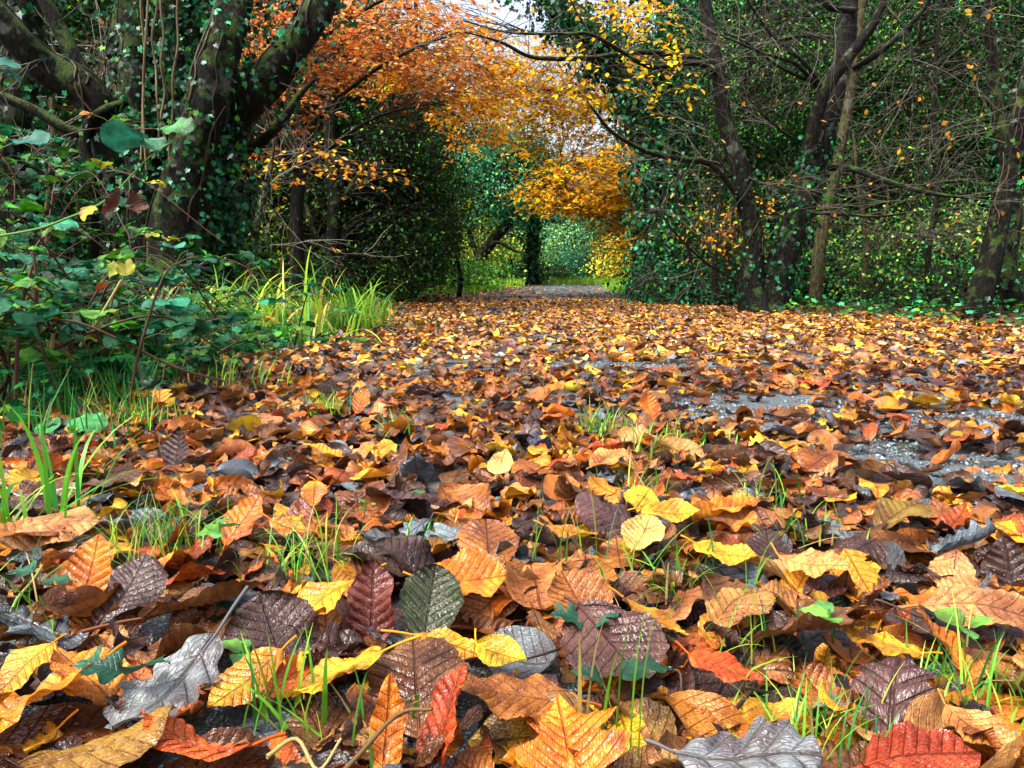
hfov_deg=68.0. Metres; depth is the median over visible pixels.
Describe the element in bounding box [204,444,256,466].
fallen leaf
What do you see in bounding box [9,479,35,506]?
fallen leaf
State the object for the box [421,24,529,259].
bare tree
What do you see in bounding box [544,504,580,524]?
fallen leaf
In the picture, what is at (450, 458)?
fallen leaf
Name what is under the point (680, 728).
fallen leaf
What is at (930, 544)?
fallen leaf
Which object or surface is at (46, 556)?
fallen leaf
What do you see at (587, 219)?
tree
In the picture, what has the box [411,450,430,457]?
fallen leaf
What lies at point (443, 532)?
fallen leaf
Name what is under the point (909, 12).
holly tree
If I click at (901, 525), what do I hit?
fallen leaf
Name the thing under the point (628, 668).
ivy sprig
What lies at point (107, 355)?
rush clump
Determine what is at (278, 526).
fallen leaf
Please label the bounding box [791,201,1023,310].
bush
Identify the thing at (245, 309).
fern
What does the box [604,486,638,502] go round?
fallen leaf
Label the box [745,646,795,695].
fallen leaf
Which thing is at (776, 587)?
fallen leaf
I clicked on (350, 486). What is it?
fallen leaf
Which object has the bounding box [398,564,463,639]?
fallen leaf
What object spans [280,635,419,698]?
fallen leaf
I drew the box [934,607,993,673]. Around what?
seedling
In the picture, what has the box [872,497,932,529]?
fallen leaf
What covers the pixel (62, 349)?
dead stem
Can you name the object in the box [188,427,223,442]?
fallen leaf
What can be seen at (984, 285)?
sapling
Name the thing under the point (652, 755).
fallen leaf
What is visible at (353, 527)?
fallen leaf
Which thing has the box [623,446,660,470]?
fallen leaf
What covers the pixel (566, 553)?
grass tuft
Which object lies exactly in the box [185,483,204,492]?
fallen leaf
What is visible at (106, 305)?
dead stem
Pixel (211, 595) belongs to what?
fallen leaf
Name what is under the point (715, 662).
fallen leaf
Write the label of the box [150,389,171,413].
fallen leaf
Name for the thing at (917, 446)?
gravel
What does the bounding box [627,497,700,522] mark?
fallen leaf
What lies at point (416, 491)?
seedling
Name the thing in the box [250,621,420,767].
grass tuft
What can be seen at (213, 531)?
seedling
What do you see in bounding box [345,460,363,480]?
fallen leaf
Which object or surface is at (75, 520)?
fallen leaf
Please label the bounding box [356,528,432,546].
fallen leaf
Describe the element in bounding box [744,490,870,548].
grass tuft
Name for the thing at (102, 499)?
fallen leaf
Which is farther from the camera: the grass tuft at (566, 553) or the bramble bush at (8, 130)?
the bramble bush at (8, 130)
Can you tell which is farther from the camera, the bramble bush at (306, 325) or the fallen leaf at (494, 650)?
the bramble bush at (306, 325)
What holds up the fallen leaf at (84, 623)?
on the leaf litter at (482, 433)
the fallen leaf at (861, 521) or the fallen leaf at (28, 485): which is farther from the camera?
the fallen leaf at (28, 485)
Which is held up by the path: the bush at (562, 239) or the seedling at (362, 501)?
the seedling at (362, 501)
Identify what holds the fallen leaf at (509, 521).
on the leaf litter at (482, 433)
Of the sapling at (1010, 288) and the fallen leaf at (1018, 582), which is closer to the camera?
the fallen leaf at (1018, 582)
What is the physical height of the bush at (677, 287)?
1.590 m
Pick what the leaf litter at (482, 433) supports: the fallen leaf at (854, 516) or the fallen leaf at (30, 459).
the fallen leaf at (30, 459)
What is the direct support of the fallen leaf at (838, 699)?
on the leaf litter at (482, 433)
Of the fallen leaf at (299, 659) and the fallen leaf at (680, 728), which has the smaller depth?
the fallen leaf at (680, 728)
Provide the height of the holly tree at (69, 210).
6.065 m
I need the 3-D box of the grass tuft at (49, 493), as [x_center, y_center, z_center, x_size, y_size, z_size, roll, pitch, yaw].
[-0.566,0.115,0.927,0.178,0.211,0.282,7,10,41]
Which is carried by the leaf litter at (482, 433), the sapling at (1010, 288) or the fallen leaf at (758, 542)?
the fallen leaf at (758, 542)
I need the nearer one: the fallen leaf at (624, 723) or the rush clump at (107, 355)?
the fallen leaf at (624, 723)
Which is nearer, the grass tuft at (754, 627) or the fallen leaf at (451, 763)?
the fallen leaf at (451, 763)
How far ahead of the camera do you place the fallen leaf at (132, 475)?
1.01 m
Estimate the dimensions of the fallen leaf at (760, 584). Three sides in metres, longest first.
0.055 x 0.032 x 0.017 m
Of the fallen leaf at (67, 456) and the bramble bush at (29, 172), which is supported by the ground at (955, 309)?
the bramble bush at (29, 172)
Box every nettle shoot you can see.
[6,411,107,433]
[21,359,151,397]
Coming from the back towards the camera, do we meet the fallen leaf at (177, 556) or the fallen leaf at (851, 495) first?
the fallen leaf at (851, 495)
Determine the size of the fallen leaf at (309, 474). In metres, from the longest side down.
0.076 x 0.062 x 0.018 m
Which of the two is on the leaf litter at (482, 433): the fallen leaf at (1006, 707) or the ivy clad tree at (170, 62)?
the fallen leaf at (1006, 707)
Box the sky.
[350,0,694,255]
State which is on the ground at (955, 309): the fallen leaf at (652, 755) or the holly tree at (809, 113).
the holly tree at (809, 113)
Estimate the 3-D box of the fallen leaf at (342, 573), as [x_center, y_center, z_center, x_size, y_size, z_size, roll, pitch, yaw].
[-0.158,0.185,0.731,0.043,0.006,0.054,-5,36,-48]
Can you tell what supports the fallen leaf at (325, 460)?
on the leaf litter at (482, 433)
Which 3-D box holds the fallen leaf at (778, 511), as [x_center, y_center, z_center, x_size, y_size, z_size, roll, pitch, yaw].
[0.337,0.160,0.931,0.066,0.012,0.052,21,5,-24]
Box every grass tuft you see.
[0,403,183,521]
[0,439,91,546]
[0,529,68,643]
[34,383,194,434]
[75,477,248,566]
[153,349,292,389]
[218,623,326,736]
[227,501,374,585]
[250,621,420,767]
[303,386,350,414]
[371,407,412,439]
[394,514,457,544]
[508,474,617,560]
[567,586,662,757]
[576,396,645,440]
[589,509,783,609]
[596,454,679,493]
[602,409,737,465]
[614,547,841,670]
[715,647,945,767]
[724,459,801,508]
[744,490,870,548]
[849,611,1023,732]
[893,592,1023,758]
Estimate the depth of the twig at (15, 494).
0.99 m
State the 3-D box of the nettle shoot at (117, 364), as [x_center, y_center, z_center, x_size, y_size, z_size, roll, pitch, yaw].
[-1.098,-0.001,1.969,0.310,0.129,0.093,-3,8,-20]
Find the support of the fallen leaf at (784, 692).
on the path
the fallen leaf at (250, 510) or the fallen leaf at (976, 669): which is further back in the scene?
the fallen leaf at (250, 510)
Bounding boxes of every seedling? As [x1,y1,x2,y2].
[196,517,239,553]
[203,601,240,624]
[222,638,261,663]
[358,499,375,526]
[399,490,425,502]
[799,600,848,650]
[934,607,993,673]
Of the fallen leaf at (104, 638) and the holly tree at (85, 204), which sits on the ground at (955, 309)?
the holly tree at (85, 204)
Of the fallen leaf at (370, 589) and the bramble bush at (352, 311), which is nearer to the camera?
the fallen leaf at (370, 589)
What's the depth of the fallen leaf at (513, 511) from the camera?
0.92 m
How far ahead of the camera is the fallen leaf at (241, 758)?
0.45 m
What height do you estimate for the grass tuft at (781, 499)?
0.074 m
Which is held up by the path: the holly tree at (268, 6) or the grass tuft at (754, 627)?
the grass tuft at (754, 627)
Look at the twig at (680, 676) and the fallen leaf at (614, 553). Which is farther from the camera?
the fallen leaf at (614, 553)
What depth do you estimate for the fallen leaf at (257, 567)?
0.73 m
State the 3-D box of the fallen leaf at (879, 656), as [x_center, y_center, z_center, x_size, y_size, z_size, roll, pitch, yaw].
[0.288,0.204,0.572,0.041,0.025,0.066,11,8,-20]
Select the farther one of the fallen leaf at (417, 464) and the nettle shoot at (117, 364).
the nettle shoot at (117, 364)
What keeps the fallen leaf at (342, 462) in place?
on the path
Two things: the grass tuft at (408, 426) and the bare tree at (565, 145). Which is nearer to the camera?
the grass tuft at (408, 426)
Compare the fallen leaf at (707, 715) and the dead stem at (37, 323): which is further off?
the dead stem at (37, 323)
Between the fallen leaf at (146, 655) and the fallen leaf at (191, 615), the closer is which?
the fallen leaf at (146, 655)
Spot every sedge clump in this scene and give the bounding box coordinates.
[101,247,406,351]
[278,262,433,332]
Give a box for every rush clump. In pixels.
[41,290,281,379]
[77,249,290,360]
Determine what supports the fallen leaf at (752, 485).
on the leaf litter at (482, 433)
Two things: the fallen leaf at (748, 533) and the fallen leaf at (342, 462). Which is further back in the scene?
the fallen leaf at (342, 462)
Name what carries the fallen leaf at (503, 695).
on the leaf litter at (482, 433)
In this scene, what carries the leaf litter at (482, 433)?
on the path
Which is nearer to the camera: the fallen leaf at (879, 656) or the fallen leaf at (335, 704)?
the fallen leaf at (335, 704)
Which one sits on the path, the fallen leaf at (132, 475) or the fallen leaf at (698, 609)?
the fallen leaf at (698, 609)
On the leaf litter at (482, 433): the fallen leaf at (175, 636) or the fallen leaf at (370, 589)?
the fallen leaf at (370, 589)
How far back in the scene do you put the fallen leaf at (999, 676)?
0.53 m
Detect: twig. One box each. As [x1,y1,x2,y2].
[0,482,75,496]
[9,564,43,613]
[265,737,341,767]
[282,707,432,767]
[527,647,560,658]
[566,533,585,568]
[654,668,704,691]
[735,680,771,709]
[873,598,935,619]
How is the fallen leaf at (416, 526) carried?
on the leaf litter at (482, 433)
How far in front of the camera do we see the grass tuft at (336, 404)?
1.67 m
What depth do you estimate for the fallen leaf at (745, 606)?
0.62 m
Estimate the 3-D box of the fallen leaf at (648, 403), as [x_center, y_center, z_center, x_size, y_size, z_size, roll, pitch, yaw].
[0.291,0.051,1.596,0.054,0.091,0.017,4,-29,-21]
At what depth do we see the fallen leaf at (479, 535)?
0.78 m
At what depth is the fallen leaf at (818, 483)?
1.06 m
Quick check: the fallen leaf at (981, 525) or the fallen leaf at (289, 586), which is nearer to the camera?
the fallen leaf at (289, 586)
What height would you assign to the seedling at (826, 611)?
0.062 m
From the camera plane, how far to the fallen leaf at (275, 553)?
0.78 m
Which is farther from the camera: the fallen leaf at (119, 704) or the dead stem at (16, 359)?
the dead stem at (16, 359)
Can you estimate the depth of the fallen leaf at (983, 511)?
0.92 m
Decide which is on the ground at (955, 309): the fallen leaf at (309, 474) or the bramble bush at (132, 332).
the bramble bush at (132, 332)
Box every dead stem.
[0,289,113,338]
[0,319,223,381]
[13,266,33,406]
[32,250,63,405]
[49,333,54,388]
[55,339,88,379]
[79,279,122,346]
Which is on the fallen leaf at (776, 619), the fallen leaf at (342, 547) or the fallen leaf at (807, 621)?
the fallen leaf at (807, 621)
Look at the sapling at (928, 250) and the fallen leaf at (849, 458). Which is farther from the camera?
the sapling at (928, 250)
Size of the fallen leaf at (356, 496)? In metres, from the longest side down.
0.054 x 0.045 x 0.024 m
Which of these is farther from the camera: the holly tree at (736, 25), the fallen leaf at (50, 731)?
the holly tree at (736, 25)
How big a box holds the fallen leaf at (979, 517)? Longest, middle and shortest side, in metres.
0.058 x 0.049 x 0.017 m
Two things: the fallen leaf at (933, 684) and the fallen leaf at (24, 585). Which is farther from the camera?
the fallen leaf at (24, 585)
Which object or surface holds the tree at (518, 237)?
on the ground at (955, 309)
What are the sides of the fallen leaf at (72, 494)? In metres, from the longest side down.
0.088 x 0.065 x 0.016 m
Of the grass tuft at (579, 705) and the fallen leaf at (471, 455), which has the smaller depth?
the grass tuft at (579, 705)
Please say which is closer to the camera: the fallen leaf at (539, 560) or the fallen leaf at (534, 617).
the fallen leaf at (534, 617)
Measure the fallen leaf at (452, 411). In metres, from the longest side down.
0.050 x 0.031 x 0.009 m
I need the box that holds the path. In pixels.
[0,283,1023,767]
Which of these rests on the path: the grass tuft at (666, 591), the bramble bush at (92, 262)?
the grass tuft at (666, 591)
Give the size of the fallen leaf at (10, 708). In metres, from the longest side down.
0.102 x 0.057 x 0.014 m
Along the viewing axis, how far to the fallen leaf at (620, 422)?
1.45 m
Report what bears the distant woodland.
on the ground at (955, 309)
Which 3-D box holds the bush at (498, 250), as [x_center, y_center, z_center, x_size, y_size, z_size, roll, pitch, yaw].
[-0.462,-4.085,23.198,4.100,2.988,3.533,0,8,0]
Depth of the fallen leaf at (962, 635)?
0.60 m
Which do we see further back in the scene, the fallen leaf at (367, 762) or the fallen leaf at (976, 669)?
the fallen leaf at (976, 669)
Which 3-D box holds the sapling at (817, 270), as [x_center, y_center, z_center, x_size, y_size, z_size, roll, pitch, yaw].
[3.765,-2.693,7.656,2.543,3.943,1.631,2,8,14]
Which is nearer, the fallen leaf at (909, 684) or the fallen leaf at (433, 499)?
the fallen leaf at (909, 684)
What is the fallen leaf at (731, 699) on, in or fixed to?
on the leaf litter at (482, 433)
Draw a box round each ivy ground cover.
[0,266,369,377]
[720,286,1023,326]
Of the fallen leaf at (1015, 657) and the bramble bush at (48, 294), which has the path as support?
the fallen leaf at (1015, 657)
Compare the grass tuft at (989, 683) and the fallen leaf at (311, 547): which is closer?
the grass tuft at (989, 683)
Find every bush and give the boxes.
[0,110,165,342]
[0,151,223,346]
[0,198,276,395]
[0,247,247,410]
[0,250,315,375]
[0,294,181,384]
[1,237,253,345]
[5,285,369,358]
[68,320,291,391]
[116,134,372,287]
[148,286,360,346]
[235,219,484,302]
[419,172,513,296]
[426,245,526,292]
[446,202,555,277]
[485,254,597,284]
[505,208,618,271]
[545,236,632,280]
[575,235,631,280]
[586,224,829,306]
[639,207,964,304]
[640,173,814,305]
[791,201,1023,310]
[802,154,1023,303]
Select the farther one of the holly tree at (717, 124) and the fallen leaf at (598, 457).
the holly tree at (717, 124)
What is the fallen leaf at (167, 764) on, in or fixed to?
on the leaf litter at (482, 433)
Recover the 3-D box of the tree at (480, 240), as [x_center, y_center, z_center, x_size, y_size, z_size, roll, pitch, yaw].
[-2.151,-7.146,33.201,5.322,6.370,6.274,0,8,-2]
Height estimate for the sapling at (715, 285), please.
2.751 m
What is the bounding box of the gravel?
[414,361,1023,504]
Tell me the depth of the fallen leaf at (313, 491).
0.95 m
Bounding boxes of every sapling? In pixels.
[31,0,125,272]
[241,116,408,305]
[589,124,769,305]
[590,43,871,305]
[760,0,1015,309]
[763,55,981,307]
[801,0,1023,308]
[838,0,1023,318]
[845,0,1023,311]
[874,0,1023,214]
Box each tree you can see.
[0,0,72,292]
[0,0,113,270]
[0,0,358,316]
[31,0,259,282]
[33,6,126,263]
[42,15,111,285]
[58,0,257,260]
[239,0,489,300]
[239,0,549,304]
[241,0,392,226]
[247,0,388,264]
[339,2,514,297]
[358,0,702,294]
[396,0,1023,313]
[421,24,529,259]
[430,209,516,266]
[442,114,572,277]
[467,63,569,264]
[482,170,553,262]
[489,0,729,303]
[505,141,573,285]
[535,54,624,233]
[542,175,623,271]
[558,5,713,269]
[601,2,904,264]
[606,30,732,219]
[623,0,923,305]
[624,0,897,266]
[626,0,956,261]
[642,1,974,241]
[671,2,897,232]
[684,0,1023,269]
[769,0,1023,293]
[842,11,1019,270]
[852,0,1023,223]
[875,0,1023,275]
[876,0,1023,259]
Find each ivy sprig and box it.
[4,560,76,607]
[70,646,169,684]
[126,376,181,417]
[547,601,622,629]
[568,653,673,726]
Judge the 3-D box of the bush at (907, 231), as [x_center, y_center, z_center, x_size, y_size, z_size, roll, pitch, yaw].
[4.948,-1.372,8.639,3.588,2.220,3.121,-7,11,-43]
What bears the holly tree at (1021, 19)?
on the ground at (955, 309)
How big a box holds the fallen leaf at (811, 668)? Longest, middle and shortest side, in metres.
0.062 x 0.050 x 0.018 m
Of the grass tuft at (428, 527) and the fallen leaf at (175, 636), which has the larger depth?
the grass tuft at (428, 527)
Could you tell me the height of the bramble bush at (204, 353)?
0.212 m
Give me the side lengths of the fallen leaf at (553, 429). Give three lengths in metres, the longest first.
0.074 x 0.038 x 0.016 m
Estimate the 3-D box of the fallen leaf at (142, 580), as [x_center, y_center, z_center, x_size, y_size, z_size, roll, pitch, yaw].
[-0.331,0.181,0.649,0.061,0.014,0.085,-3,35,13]
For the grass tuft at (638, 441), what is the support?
on the path
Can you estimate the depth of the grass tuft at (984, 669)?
0.52 m
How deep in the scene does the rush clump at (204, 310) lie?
2.87 m
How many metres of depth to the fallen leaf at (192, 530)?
0.87 m
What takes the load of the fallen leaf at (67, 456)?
on the leaf litter at (482, 433)
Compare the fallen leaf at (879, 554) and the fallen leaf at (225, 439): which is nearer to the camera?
the fallen leaf at (879, 554)
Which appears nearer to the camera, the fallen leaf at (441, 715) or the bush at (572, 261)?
the fallen leaf at (441, 715)
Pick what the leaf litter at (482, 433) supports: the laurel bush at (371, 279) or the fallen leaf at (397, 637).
the fallen leaf at (397, 637)
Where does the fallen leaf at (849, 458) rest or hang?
on the path
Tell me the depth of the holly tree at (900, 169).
9.03 m
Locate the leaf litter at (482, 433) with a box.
[0,357,1023,767]
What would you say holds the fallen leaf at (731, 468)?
on the leaf litter at (482, 433)
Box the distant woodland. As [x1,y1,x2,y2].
[110,122,630,263]
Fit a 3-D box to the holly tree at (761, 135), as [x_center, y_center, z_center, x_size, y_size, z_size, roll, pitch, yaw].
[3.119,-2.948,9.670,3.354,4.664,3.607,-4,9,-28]
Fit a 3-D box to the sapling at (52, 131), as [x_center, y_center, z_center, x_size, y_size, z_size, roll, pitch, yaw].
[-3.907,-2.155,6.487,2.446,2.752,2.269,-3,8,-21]
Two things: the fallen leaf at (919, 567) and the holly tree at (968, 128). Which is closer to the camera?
the fallen leaf at (919, 567)
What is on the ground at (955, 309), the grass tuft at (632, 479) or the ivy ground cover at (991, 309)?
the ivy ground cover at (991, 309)
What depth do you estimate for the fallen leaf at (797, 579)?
0.72 m
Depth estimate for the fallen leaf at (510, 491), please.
1.00 m
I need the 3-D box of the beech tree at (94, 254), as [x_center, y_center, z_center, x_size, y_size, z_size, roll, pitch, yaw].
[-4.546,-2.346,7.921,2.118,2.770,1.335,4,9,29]
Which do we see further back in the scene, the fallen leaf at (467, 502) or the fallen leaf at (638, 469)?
the fallen leaf at (638, 469)
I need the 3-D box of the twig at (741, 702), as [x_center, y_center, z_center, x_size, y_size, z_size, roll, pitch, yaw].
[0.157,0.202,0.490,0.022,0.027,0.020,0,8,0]
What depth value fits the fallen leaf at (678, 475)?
1.11 m
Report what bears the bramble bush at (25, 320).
on the ground at (955, 309)
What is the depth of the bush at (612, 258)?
22.52 m
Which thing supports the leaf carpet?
on the path
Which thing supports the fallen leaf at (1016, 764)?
on the path
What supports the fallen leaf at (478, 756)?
on the leaf litter at (482, 433)
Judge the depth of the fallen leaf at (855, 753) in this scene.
0.45 m
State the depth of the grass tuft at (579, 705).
0.47 m
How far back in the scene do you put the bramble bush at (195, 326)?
1.78 m
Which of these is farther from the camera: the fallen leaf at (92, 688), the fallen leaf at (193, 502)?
the fallen leaf at (193, 502)
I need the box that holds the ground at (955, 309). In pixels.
[0,287,1022,411]
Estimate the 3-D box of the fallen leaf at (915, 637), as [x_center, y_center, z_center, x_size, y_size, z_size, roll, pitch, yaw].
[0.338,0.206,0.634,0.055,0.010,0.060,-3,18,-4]
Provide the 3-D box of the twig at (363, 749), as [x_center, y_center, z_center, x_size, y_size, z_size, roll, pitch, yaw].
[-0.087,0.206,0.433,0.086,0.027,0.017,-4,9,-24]
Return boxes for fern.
[0,349,175,406]
[6,293,85,337]
[46,293,220,329]
[164,307,272,328]
[211,338,282,356]
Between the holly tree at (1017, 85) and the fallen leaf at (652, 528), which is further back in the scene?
the holly tree at (1017, 85)
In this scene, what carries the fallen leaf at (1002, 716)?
on the leaf litter at (482, 433)
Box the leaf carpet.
[219,283,1023,369]
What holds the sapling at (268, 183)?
on the ground at (955, 309)
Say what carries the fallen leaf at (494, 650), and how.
on the leaf litter at (482, 433)
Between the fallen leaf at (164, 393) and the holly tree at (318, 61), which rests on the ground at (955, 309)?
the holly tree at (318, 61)
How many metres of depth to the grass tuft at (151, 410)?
1.51 m
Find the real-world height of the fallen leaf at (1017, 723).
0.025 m
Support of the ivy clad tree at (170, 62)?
on the ground at (955, 309)
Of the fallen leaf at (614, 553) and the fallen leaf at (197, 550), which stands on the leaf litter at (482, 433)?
the fallen leaf at (197, 550)
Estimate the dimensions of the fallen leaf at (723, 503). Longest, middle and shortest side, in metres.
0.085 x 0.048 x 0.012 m
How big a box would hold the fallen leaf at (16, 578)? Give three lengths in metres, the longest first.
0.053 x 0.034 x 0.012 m
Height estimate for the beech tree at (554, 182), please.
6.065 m
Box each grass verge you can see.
[0,280,394,453]
[275,281,504,304]
[483,270,630,286]
[602,280,720,297]
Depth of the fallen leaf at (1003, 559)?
0.72 m
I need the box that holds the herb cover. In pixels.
[0,318,316,423]
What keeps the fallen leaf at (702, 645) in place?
on the path
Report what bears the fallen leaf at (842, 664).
on the leaf litter at (482, 433)
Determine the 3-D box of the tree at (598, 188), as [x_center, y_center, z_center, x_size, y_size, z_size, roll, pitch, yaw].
[6.416,-8.738,24.583,9.251,11.760,9.618,2,8,16]
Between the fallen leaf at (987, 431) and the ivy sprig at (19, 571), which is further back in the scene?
the fallen leaf at (987, 431)
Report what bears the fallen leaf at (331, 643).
on the leaf litter at (482, 433)
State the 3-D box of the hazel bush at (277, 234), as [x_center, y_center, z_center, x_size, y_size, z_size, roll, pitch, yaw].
[-3.281,-1.956,9.495,2.935,2.495,2.956,-2,8,-16]
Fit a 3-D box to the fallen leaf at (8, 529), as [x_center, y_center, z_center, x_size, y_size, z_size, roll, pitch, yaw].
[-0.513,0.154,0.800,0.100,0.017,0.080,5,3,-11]
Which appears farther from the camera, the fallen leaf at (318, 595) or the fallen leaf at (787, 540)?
the fallen leaf at (787, 540)
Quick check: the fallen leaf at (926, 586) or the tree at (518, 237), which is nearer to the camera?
the fallen leaf at (926, 586)
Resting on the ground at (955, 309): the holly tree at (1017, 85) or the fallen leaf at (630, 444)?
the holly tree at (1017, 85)
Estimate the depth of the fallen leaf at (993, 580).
0.71 m
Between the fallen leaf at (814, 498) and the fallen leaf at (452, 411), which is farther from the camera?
the fallen leaf at (452, 411)
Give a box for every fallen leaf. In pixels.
[0,505,98,550]
[0,517,71,537]
[0,578,7,594]
[0,605,87,650]
[0,615,29,638]
[0,633,67,693]
[0,641,126,719]
[0,643,13,654]
[0,709,78,753]
[0,734,87,767]
[0,747,25,767]
[5,559,30,590]
[7,578,57,595]
[8,468,40,486]
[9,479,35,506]
[17,704,175,767]
[20,548,60,579]
[25,451,58,467]
[32,482,75,505]
[50,646,129,706]
[51,724,125,743]
[54,616,105,635]
[61,533,112,617]
[62,451,89,460]
[72,478,97,497]
[80,492,126,506]
[81,470,153,489]
[82,573,276,632]
[87,625,129,651]
[89,554,168,634]
[92,498,127,518]
[103,585,248,729]
[105,694,138,723]
[106,609,141,634]
[106,638,178,665]
[107,538,135,560]
[109,507,178,525]
[110,488,140,505]
[131,519,188,557]
[138,515,170,545]
[139,709,285,761]
[140,465,159,497]
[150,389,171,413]
[152,606,233,670]
[158,548,184,566]
[160,426,188,476]
[160,485,187,502]
[160,581,193,596]
[163,761,196,767]
[167,604,215,629]
[169,726,277,767]
[172,516,216,543]
[182,495,216,508]
[184,509,207,519]
[184,537,211,558]
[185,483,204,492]
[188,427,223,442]
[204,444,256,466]
[204,626,238,655]
[206,635,296,709]
[210,482,264,508]
[213,527,266,545]
[220,495,262,555]
[221,432,247,442]
[221,590,321,665]
[235,555,269,581]
[238,708,289,747]
[243,545,289,559]
[249,557,306,594]
[255,448,288,459]
[259,512,306,536]
[260,460,290,491]
[279,534,333,563]
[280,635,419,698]
[280,694,360,751]
[282,569,293,592]
[283,648,311,670]
[286,446,316,464]
[293,471,330,491]
[294,443,311,452]
[297,563,386,614]
[300,477,327,505]
[303,442,342,456]
[303,612,369,659]
[304,689,368,734]
[305,454,336,468]
[311,515,357,533]
[316,542,351,565]
[327,482,357,490]
[328,738,369,764]
[331,558,359,581]
[332,763,364,767]
[333,455,350,469]
[333,530,368,545]
[341,491,365,518]
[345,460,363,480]
[347,559,395,642]
[350,386,370,417]
[350,549,397,579]
[351,438,375,463]
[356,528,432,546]
[357,618,409,643]
[357,760,416,767]
[365,486,461,506]
[366,637,469,758]
[369,672,406,767]
[371,508,411,525]
[373,535,434,575]
[380,627,477,659]
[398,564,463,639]
[399,453,434,485]
[399,513,433,535]
[402,547,505,596]
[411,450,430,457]
[412,730,444,767]
[416,663,466,767]
[420,757,457,767]
[423,418,455,445]
[424,453,469,464]
[424,522,505,541]
[435,418,467,431]
[447,406,462,416]
[452,745,493,767]
[455,518,519,563]
[456,453,474,464]
[457,497,471,508]
[459,609,521,631]
[460,672,602,724]
[464,472,503,488]
[473,628,526,666]
[487,448,512,479]
[496,739,579,767]
[497,595,517,616]
[500,486,536,498]
[503,513,517,525]
[508,512,549,530]
[510,507,527,516]
[515,691,630,767]
[526,601,559,639]
[530,557,609,568]
[532,454,568,472]
[533,520,598,537]
[536,537,569,552]
[543,422,558,430]
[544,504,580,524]
[547,568,612,621]
[553,474,588,506]
[560,595,669,679]
[561,550,616,587]
[564,757,612,767]
[574,491,631,538]
[586,447,627,469]
[591,687,631,724]
[595,538,643,570]
[603,408,635,437]
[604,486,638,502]
[607,586,689,636]
[607,709,650,759]
[614,436,633,449]
[614,569,664,603]
[615,462,645,479]
[621,514,665,552]
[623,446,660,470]
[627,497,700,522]
[630,526,685,560]
[635,724,674,767]
[638,389,660,419]
[645,716,822,767]
[657,655,688,677]
[660,596,706,625]
[661,467,702,481]
[666,633,715,656]
[666,705,684,736]
[675,640,763,684]
[679,703,732,739]
[680,535,759,565]
[689,431,714,442]
[692,458,716,482]
[698,613,743,649]
[703,610,785,665]
[705,587,776,646]
[706,523,771,543]
[710,493,760,511]
[717,444,756,465]
[725,465,751,488]
[727,686,746,714]
[727,697,818,736]
[730,607,870,654]
[732,479,811,507]
[735,556,797,591]
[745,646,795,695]
[747,529,791,580]
[753,580,765,587]
[754,453,797,464]
[763,686,818,732]
[765,579,813,614]
[767,503,800,518]
[769,528,792,552]
[770,542,849,577]
[780,569,819,593]
[781,456,790,473]
[789,492,824,516]
[790,662,862,716]
[801,508,830,544]
[806,691,859,715]
[812,478,821,486]
[813,643,836,666]
[813,711,878,740]
[815,736,867,767]
[817,507,862,525]
[818,488,856,501]
[818,516,855,545]
[821,635,864,678]
[825,450,859,463]
[828,569,862,602]
[830,531,888,569]
[838,578,891,606]
[838,627,942,657]
[839,605,876,618]
[849,658,937,732]
[853,720,980,767]
[854,520,867,526]
[862,609,909,628]
[868,619,934,680]
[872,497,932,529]
[879,591,905,604]
[881,605,944,651]
[891,586,966,627]
[895,562,953,577]
[896,521,930,542]
[897,584,1023,629]
[915,608,972,675]
[916,566,978,593]
[925,530,943,554]
[926,678,944,688]
[927,501,970,529]
[927,548,976,580]
[934,658,990,685]
[937,688,1019,757]
[938,550,980,576]
[943,725,1023,767]
[944,689,993,704]
[957,631,1002,653]
[960,423,995,444]
[961,685,1023,720]
[966,519,1021,538]
[967,506,995,522]
[969,513,994,521]
[973,543,992,558]
[973,573,998,590]
[973,624,1021,654]
[979,535,1023,585]
[991,708,1020,726]
[992,671,1023,691]
[993,483,1023,493]
[993,520,1019,545]
[997,710,1023,731]
[998,626,1022,655]
[1000,646,1023,668]
[1011,579,1023,585]
[1012,761,1022,767]
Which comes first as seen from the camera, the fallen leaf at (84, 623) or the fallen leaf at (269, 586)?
the fallen leaf at (84, 623)
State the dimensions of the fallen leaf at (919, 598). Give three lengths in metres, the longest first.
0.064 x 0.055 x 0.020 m
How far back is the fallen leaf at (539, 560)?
0.75 m
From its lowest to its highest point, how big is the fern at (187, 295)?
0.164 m
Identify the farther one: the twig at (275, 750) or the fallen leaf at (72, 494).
the fallen leaf at (72, 494)
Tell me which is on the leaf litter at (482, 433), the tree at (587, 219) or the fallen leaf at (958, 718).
the fallen leaf at (958, 718)
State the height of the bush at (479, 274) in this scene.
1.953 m
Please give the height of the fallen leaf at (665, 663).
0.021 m
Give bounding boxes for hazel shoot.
[0,56,49,149]
[0,117,194,236]
[95,259,134,330]
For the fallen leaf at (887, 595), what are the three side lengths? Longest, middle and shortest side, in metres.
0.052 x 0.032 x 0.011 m
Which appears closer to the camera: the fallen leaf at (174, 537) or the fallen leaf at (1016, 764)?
the fallen leaf at (1016, 764)
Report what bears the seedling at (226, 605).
on the path
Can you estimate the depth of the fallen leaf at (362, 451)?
1.28 m
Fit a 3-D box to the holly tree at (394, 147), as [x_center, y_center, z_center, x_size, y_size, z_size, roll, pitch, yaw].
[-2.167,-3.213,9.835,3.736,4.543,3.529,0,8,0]
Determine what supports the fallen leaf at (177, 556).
on the leaf litter at (482, 433)
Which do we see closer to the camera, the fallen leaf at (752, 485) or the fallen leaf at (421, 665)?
the fallen leaf at (421, 665)

